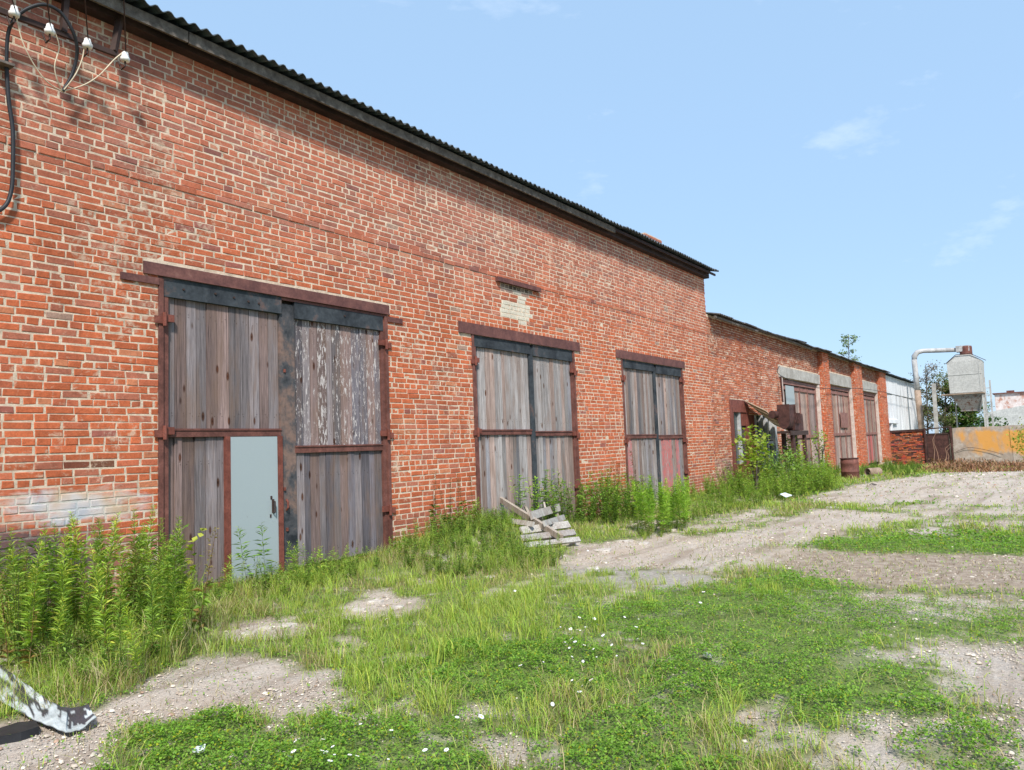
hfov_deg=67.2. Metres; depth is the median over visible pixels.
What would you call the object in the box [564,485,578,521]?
tall weed
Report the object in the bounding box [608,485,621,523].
tall weed
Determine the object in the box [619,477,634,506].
tall weed
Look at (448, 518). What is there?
dock stalk
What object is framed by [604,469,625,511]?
tall weed
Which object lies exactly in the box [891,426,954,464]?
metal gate
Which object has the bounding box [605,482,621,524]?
tall weed
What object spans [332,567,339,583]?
young weed
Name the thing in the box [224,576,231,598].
young weed
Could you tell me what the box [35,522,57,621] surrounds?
goldenrod
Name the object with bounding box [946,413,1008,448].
dark shrub
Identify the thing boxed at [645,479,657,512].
tall weed
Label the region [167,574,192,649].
goldenrod
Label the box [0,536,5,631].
goldenrod
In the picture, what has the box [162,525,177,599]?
goldenrod
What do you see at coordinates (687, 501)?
bushy weed
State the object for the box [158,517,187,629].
goldenrod
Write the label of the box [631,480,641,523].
bushy weed
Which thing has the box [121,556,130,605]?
goldenrod
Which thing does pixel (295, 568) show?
young weed
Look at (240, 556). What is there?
fleabane
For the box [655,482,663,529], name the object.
bushy weed
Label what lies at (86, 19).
overhead wire
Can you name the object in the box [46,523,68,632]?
goldenrod
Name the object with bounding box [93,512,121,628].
goldenrod
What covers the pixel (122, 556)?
goldenrod
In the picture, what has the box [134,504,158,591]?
goldenrod
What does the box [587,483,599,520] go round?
tall weed
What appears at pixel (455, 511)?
dock stalk
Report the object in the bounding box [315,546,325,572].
young weed
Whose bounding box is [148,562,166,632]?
goldenrod
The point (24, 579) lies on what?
goldenrod
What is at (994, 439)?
rendered wall
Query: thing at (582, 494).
tall weed
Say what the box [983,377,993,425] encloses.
lattice post
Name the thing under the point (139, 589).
goldenrod
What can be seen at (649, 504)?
bushy weed
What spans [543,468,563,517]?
tall weed
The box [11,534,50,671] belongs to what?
goldenrod
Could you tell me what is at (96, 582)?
goldenrod
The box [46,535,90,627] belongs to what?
dark weed
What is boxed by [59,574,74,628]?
goldenrod
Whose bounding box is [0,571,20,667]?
goldenrod
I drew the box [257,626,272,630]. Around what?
concrete chunk
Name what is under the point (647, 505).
bushy weed
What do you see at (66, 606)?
goldenrod
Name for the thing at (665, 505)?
bushy weed
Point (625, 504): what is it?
tall weed
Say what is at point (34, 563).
dark weed
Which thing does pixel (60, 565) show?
goldenrod
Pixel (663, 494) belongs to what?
bushy weed
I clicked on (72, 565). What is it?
goldenrod
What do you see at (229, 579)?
young weed
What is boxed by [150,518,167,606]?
goldenrod
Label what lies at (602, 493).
tall weed
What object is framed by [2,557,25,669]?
goldenrod
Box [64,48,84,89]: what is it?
wire
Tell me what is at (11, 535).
goldenrod
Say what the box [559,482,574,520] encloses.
tall weed
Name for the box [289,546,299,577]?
young weed
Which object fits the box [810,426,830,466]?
leafy shrub
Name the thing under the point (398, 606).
concrete chunk
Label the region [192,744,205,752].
litter
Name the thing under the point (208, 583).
goldenrod
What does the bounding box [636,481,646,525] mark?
bushy weed
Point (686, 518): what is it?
bushy weed
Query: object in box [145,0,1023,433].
sky
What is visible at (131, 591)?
goldenrod
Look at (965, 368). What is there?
dust hopper
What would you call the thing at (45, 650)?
undergrowth
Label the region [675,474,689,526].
bushy weed
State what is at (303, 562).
young weed
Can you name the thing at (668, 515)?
bushy weed
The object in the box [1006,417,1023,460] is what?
elder bush
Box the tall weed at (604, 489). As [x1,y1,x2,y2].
[598,468,612,518]
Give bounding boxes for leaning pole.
[500,497,563,538]
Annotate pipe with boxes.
[780,376,783,401]
[864,468,881,475]
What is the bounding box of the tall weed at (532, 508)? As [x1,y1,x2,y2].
[524,476,545,510]
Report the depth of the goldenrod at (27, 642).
5.65 m
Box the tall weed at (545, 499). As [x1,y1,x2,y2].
[536,470,549,519]
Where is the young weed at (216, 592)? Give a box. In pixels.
[210,578,222,600]
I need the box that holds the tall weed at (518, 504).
[509,474,526,519]
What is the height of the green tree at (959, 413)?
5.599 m
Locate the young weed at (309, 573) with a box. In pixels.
[306,558,313,586]
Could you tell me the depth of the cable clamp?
7.20 m
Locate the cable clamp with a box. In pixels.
[0,59,14,69]
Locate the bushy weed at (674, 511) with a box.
[669,495,677,525]
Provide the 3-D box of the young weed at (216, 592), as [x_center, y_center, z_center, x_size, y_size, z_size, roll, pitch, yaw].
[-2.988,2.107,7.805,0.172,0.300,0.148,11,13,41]
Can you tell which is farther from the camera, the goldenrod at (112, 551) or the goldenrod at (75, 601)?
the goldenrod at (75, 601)
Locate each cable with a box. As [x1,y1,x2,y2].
[0,67,14,211]
[5,3,78,92]
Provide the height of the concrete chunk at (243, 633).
0.061 m
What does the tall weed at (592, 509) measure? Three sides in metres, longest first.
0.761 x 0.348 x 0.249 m
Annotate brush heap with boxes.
[915,456,1023,472]
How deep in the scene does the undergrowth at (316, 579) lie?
8.76 m
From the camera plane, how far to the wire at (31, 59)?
7.26 m
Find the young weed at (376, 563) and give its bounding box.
[372,550,381,567]
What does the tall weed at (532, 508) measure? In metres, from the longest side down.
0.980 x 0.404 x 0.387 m
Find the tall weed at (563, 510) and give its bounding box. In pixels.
[551,481,567,520]
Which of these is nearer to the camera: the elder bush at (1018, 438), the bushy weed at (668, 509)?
the bushy weed at (668, 509)
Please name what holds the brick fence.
on the ground at (996, 676)
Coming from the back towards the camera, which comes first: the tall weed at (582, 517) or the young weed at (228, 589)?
the tall weed at (582, 517)
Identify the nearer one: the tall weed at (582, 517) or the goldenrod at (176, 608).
the goldenrod at (176, 608)
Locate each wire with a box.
[16,18,62,91]
[46,0,50,24]
[54,32,61,89]
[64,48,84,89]
[65,53,121,90]
[84,0,88,38]
[123,0,125,51]
[777,366,914,400]
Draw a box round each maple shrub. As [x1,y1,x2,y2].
[731,424,775,489]
[777,434,805,464]
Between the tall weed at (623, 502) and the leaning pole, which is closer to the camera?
the leaning pole
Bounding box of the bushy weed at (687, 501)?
[683,477,691,519]
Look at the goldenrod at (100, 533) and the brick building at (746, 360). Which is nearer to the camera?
the goldenrod at (100, 533)
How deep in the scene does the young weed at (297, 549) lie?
9.25 m
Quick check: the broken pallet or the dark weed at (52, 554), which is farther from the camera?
the broken pallet
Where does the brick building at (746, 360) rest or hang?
on the ground at (996, 676)
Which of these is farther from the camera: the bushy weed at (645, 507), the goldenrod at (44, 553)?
the bushy weed at (645, 507)
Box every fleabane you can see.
[231,526,253,583]
[253,525,274,583]
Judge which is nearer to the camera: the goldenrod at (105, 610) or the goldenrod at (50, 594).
the goldenrod at (105, 610)
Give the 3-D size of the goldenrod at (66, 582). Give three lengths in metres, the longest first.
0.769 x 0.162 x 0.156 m
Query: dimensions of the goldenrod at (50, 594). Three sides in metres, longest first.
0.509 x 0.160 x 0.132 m
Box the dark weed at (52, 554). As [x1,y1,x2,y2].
[45,527,73,604]
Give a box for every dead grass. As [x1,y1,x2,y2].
[79,591,241,690]
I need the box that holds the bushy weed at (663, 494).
[660,478,670,527]
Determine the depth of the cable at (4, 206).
7.23 m
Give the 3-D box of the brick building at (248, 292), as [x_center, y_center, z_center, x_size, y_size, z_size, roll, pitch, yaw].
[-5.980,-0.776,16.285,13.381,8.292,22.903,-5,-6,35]
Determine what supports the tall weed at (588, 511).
on the ground at (996, 676)
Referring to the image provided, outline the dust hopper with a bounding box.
[911,345,986,428]
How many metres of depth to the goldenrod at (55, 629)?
5.58 m
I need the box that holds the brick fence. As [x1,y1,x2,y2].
[890,430,925,464]
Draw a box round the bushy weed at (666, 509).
[662,489,670,532]
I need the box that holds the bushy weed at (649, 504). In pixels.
[642,475,654,531]
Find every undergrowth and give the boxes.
[0,574,215,683]
[211,541,399,598]
[579,507,714,539]
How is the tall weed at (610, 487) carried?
on the ground at (996, 676)
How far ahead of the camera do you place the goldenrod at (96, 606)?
5.92 m
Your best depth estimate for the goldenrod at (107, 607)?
6.04 m
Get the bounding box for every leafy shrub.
[760,444,811,487]
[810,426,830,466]
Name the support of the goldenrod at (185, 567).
on the ground at (996, 676)
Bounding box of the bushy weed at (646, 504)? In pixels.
[641,481,648,529]
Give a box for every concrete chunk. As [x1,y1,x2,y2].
[240,630,256,636]
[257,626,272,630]
[276,622,296,628]
[352,608,365,611]
[367,598,383,603]
[391,604,403,609]
[593,548,611,552]
[617,540,632,542]
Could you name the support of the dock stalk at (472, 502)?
on the ground at (996, 676)
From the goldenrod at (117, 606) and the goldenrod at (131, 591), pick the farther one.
the goldenrod at (131, 591)
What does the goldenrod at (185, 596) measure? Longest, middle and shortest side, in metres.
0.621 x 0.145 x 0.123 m
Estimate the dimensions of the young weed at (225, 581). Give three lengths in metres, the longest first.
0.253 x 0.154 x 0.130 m
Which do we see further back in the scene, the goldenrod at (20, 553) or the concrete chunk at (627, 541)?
the concrete chunk at (627, 541)
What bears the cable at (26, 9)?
hanging from the insulator bracket
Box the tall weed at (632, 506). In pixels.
[627,480,638,515]
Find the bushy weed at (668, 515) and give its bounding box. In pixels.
[660,489,672,528]
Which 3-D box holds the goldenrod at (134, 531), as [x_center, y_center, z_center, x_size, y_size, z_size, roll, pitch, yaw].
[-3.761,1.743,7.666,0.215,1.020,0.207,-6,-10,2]
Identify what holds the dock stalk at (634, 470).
on the ground at (996, 676)
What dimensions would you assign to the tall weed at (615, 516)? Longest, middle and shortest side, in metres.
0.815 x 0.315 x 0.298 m
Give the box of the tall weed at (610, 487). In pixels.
[599,468,613,512]
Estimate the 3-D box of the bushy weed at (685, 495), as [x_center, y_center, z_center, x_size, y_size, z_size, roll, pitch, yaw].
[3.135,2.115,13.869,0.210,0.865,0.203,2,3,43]
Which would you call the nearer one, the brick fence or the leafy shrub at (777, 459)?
the leafy shrub at (777, 459)
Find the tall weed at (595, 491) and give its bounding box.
[586,472,601,514]
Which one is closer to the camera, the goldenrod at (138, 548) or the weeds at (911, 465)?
the goldenrod at (138, 548)
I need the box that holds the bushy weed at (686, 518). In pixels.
[676,481,687,526]
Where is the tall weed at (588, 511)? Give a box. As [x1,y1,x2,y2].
[579,483,590,520]
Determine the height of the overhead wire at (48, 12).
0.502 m
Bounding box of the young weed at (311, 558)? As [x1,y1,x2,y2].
[307,548,315,569]
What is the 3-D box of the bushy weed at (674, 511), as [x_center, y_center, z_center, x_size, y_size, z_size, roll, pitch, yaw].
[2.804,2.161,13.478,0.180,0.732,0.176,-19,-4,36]
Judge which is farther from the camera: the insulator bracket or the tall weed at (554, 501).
the tall weed at (554, 501)
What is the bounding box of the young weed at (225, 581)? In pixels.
[220,570,228,591]
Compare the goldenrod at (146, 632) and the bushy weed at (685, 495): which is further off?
the bushy weed at (685, 495)
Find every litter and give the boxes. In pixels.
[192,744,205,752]
[779,493,791,496]
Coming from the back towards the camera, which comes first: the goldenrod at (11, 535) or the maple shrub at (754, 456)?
the maple shrub at (754, 456)
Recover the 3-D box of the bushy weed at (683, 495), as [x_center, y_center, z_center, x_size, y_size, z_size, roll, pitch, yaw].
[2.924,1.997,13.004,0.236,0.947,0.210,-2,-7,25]
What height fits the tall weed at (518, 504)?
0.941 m
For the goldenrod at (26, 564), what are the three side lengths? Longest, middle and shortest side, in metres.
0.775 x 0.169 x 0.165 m
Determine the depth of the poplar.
54.94 m
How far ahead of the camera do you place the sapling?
42.72 m
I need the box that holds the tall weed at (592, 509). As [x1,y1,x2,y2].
[588,486,599,520]
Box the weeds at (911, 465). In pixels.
[814,458,923,480]
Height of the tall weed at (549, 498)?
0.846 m
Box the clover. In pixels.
[0,465,1023,769]
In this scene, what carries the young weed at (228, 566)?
on the ground at (996, 676)
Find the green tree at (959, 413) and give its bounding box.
[929,381,994,436]
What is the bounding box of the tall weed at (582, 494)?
[578,483,588,516]
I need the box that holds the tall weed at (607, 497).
[592,480,611,522]
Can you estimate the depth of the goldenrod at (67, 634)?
5.62 m
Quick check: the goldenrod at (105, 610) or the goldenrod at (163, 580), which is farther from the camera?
the goldenrod at (163, 580)
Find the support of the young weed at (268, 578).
on the ground at (996, 676)
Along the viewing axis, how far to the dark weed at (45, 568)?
6.71 m
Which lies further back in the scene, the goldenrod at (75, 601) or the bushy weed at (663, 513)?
the bushy weed at (663, 513)
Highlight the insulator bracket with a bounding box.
[0,0,129,69]
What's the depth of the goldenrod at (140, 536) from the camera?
7.28 m
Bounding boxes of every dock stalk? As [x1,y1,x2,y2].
[428,472,439,531]
[438,487,450,527]
[447,477,455,527]
[452,480,462,526]
[456,474,467,523]
[468,475,477,521]
[614,464,621,510]
[629,451,639,490]
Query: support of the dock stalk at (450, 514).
on the ground at (996, 676)
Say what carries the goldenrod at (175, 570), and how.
on the ground at (996, 676)
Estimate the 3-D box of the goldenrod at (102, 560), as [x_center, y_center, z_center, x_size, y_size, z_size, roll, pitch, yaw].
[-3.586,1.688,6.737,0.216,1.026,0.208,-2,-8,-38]
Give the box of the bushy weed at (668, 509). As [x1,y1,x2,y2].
[662,486,671,526]
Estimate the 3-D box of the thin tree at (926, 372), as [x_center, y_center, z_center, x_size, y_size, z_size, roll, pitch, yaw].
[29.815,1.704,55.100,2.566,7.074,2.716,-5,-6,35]
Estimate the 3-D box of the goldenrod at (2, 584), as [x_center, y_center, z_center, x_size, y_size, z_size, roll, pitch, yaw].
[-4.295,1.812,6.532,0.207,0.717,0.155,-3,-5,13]
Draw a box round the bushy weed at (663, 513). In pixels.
[660,495,668,530]
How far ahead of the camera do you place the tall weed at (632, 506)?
15.27 m
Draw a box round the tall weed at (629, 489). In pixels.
[620,475,633,508]
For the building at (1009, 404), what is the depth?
70.00 m
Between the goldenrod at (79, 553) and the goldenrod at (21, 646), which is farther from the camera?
the goldenrod at (79, 553)
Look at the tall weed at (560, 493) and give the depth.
14.27 m
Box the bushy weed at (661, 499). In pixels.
[657,483,664,525]
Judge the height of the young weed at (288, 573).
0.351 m
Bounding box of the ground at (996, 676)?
[0,446,1023,769]
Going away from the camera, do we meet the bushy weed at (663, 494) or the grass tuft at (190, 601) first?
the grass tuft at (190, 601)
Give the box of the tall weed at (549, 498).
[540,481,557,518]
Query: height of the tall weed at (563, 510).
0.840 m
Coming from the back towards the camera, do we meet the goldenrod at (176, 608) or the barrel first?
the barrel
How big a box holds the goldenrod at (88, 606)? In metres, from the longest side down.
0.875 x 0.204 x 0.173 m
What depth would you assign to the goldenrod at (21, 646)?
5.75 m
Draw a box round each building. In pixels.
[0,0,718,615]
[706,312,891,488]
[988,390,1023,425]
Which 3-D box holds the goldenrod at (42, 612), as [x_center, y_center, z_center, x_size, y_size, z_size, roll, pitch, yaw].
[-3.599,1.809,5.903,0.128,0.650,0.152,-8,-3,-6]
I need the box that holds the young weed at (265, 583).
[258,569,275,591]
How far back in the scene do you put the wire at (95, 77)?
7.78 m
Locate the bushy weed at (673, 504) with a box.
[668,477,678,528]
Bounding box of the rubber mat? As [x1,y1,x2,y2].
[0,721,38,744]
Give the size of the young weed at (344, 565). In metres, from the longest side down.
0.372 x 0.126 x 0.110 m
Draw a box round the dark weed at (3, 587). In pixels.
[0,545,23,627]
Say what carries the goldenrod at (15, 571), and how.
on the ground at (996, 676)
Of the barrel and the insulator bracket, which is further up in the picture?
the insulator bracket
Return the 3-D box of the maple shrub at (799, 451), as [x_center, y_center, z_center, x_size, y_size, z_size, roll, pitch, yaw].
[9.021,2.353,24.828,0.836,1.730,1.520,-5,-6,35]
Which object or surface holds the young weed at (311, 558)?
on the ground at (996, 676)
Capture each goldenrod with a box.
[0,527,17,613]
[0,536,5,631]
[0,557,17,625]
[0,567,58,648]
[0,569,40,649]
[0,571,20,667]
[0,577,4,652]
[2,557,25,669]
[2,607,56,669]
[3,548,28,639]
[3,549,27,611]
[8,560,33,660]
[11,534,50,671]
[11,539,26,595]
[13,550,31,627]
[18,565,41,659]
[18,581,44,671]
[21,546,30,632]
[28,558,46,637]
[28,587,41,663]
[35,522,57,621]
[35,578,50,655]
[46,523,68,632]
[46,528,77,659]
[46,593,66,665]
[47,574,55,610]
[54,568,75,660]
[55,551,76,621]
[58,613,78,667]
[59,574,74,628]
[63,514,81,624]
[66,510,93,629]
[72,562,82,623]
[73,546,101,658]
[75,567,98,654]
[85,543,119,667]
[88,523,118,628]
[89,552,108,644]
[91,519,115,621]
[91,589,102,645]
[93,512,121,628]
[93,517,113,609]
[95,564,118,651]
[97,560,110,627]
[100,577,112,644]
[107,517,133,614]
[107,561,133,674]
[119,537,149,611]
[119,605,143,685]
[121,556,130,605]
[122,527,145,609]
[123,509,142,574]
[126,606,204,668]
[127,546,146,623]
[128,524,146,595]
[130,571,143,623]
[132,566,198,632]
[133,548,146,622]
[133,567,146,624]
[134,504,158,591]
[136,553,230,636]
[138,564,152,617]
[138,587,159,652]
[139,524,153,595]
[141,547,163,662]
[141,555,149,614]
[143,546,166,663]
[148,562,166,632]
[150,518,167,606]
[151,530,175,612]
[153,535,173,642]
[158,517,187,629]
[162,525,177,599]
[163,576,173,637]
[166,541,184,627]
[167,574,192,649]
[168,570,185,658]
[170,532,186,621]
[171,571,195,630]
[172,520,193,630]
[186,527,218,637]
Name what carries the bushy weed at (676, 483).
on the ground at (996, 676)
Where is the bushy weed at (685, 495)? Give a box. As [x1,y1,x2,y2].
[681,481,690,518]
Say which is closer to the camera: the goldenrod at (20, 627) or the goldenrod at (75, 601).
the goldenrod at (20, 627)
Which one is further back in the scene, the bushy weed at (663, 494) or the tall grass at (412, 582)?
the bushy weed at (663, 494)
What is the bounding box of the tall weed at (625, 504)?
[621,491,630,520]
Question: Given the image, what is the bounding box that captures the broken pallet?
[512,502,580,547]
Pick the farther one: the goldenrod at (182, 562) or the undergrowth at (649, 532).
the undergrowth at (649, 532)
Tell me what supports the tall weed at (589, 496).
on the ground at (996, 676)
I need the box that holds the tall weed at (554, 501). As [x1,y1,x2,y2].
[544,481,558,517]
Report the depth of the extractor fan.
24.26 m
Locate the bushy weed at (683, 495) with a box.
[679,475,689,531]
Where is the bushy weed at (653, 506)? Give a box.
[647,495,655,538]
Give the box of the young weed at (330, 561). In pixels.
[324,551,337,573]
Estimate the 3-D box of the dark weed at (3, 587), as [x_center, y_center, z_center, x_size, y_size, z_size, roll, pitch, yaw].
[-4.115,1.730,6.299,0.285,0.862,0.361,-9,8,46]
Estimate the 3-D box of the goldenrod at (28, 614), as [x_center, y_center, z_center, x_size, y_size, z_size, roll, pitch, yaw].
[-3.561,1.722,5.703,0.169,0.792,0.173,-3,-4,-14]
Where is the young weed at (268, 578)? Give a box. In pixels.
[259,564,276,592]
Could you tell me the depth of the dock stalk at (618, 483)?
15.75 m
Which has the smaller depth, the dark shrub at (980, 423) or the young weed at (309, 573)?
the young weed at (309, 573)
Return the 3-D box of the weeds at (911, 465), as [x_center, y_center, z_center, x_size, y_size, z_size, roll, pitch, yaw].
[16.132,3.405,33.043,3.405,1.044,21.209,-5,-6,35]
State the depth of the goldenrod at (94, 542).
6.71 m
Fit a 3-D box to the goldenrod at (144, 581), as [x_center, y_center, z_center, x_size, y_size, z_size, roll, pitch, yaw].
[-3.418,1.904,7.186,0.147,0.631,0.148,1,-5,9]
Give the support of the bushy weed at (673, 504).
on the ground at (996, 676)
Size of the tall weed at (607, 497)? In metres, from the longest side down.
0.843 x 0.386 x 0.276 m
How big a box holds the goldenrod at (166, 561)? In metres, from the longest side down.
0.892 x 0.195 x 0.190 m
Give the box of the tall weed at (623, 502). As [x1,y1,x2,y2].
[618,482,629,515]
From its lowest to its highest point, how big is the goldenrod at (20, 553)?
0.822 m
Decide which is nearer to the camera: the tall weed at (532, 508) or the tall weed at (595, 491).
the tall weed at (532, 508)
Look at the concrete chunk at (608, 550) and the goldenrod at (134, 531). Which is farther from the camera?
the concrete chunk at (608, 550)
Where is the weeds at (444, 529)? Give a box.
[388,497,586,577]
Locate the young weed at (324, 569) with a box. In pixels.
[321,556,328,581]
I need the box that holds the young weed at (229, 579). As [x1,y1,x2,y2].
[225,567,234,595]
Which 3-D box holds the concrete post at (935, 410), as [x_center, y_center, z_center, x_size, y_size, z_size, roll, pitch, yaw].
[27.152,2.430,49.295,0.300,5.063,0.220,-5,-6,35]
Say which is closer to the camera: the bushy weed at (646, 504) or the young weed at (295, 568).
the young weed at (295, 568)
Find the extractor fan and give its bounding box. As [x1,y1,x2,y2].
[768,404,808,469]
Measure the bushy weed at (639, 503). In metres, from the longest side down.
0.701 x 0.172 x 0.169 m
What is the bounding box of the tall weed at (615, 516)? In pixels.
[604,483,620,519]
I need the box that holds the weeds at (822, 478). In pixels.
[646,451,841,519]
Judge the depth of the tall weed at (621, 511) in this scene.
15.37 m
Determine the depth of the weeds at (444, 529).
10.43 m
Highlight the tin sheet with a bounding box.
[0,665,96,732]
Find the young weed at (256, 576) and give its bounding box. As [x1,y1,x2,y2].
[242,556,260,582]
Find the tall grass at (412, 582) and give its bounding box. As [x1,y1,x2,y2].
[117,560,838,710]
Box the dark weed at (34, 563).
[4,537,60,645]
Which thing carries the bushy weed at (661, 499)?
on the ground at (996, 676)
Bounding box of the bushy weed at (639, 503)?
[636,494,644,527]
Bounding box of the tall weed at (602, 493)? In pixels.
[597,473,606,517]
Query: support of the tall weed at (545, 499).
on the ground at (996, 676)
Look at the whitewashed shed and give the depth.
49.30 m
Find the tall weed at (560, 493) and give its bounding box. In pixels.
[545,477,566,514]
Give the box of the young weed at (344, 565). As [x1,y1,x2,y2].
[341,553,347,576]
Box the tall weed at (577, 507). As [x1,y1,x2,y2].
[574,480,586,518]
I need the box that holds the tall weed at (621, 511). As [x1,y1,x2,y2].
[617,478,629,516]
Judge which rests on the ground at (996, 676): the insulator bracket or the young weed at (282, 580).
the young weed at (282, 580)
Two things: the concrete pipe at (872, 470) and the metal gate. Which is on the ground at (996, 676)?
the concrete pipe at (872, 470)
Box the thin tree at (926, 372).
[910,360,946,433]
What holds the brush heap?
on the ground at (996, 676)
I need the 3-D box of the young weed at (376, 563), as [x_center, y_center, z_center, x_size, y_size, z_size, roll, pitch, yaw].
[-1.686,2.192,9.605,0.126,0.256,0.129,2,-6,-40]
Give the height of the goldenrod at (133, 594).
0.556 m
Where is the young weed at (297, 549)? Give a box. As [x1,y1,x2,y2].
[292,540,300,573]
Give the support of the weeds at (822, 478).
on the ground at (996, 676)
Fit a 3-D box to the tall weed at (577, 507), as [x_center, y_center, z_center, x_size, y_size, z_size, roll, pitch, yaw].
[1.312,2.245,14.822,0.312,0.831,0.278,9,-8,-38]
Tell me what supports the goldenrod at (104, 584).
on the ground at (996, 676)
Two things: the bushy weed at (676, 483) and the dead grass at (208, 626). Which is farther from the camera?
the bushy weed at (676, 483)
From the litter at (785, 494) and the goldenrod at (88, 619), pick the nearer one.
the goldenrod at (88, 619)
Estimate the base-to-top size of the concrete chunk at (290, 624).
0.062 m
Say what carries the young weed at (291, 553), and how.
on the ground at (996, 676)
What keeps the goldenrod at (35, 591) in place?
on the ground at (996, 676)
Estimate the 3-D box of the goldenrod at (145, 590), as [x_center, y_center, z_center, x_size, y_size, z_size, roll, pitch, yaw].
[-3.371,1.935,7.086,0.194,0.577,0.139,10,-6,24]
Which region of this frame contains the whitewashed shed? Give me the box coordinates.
[885,372,917,430]
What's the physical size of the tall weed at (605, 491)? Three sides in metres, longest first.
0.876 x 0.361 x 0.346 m
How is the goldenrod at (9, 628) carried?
on the ground at (996, 676)
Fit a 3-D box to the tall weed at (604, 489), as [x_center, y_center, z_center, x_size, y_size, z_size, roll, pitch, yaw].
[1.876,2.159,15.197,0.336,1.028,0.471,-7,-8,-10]
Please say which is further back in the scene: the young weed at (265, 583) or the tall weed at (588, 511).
the tall weed at (588, 511)
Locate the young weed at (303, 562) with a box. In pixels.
[297,561,304,583]
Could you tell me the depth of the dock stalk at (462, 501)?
11.82 m
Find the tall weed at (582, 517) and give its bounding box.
[577,485,592,522]
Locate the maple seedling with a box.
[179,524,206,599]
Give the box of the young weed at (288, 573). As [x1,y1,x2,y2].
[286,564,291,590]
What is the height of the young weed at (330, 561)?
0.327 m
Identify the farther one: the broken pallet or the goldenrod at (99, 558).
the broken pallet
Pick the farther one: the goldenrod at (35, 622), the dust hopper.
the dust hopper
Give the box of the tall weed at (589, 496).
[575,477,596,519]
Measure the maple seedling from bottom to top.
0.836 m
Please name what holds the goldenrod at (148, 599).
on the ground at (996, 676)
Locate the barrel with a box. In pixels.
[840,458,859,478]
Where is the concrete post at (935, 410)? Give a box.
[932,383,938,432]
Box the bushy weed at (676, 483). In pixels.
[674,476,682,524]
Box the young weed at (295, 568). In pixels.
[291,552,300,585]
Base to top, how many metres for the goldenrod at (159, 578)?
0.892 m
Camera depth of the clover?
4.76 m
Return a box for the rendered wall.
[952,425,1023,462]
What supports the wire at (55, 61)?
attached to the insulator bracket
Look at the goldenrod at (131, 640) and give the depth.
5.24 m
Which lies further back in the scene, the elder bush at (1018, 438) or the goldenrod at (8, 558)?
the elder bush at (1018, 438)
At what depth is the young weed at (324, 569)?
8.86 m
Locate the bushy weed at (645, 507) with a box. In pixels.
[643,493,648,524]
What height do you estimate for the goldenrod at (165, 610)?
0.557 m
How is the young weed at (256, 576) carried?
on the ground at (996, 676)
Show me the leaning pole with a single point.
(525, 514)
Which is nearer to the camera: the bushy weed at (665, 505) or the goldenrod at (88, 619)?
the goldenrod at (88, 619)
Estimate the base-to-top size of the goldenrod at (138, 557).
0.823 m
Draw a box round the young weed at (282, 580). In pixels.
[274,570,288,593]
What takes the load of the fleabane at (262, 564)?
on the ground at (996, 676)
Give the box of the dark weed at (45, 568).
[31,546,63,626]
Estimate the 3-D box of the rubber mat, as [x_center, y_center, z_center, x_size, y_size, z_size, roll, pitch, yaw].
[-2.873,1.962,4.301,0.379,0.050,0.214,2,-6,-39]
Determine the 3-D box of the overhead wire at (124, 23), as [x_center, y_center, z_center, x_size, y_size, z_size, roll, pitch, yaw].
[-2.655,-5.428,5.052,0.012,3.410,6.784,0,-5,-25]
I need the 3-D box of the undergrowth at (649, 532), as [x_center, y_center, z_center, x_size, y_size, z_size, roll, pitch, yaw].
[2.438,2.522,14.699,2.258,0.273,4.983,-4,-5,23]
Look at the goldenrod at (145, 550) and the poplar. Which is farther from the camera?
the poplar
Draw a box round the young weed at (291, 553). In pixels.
[287,540,298,571]
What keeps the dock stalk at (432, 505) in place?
on the ground at (996, 676)
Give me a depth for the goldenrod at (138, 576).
7.04 m
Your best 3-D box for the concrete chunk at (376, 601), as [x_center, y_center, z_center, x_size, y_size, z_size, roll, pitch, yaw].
[-1.404,2.235,7.889,0.151,0.066,0.178,-5,-6,35]
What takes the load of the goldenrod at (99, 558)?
on the ground at (996, 676)
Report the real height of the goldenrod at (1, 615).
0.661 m
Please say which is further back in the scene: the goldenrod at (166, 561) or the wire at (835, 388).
the wire at (835, 388)
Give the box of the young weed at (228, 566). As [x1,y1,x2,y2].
[221,553,232,584]
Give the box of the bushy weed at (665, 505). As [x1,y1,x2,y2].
[659,488,671,536]
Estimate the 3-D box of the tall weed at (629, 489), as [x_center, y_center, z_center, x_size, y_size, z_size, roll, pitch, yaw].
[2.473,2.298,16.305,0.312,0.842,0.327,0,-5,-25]
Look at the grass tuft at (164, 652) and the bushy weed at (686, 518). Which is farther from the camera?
the bushy weed at (686, 518)
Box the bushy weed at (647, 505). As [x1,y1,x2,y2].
[644,483,651,528]
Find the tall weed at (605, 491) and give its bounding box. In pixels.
[600,477,614,517]
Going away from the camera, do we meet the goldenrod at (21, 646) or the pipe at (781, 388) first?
the goldenrod at (21, 646)
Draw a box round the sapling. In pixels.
[836,334,861,361]
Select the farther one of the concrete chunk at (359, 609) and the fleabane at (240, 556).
the fleabane at (240, 556)
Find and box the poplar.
[920,363,981,432]
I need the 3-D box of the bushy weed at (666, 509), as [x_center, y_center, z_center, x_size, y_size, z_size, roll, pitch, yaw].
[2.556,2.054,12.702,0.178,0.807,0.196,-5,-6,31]

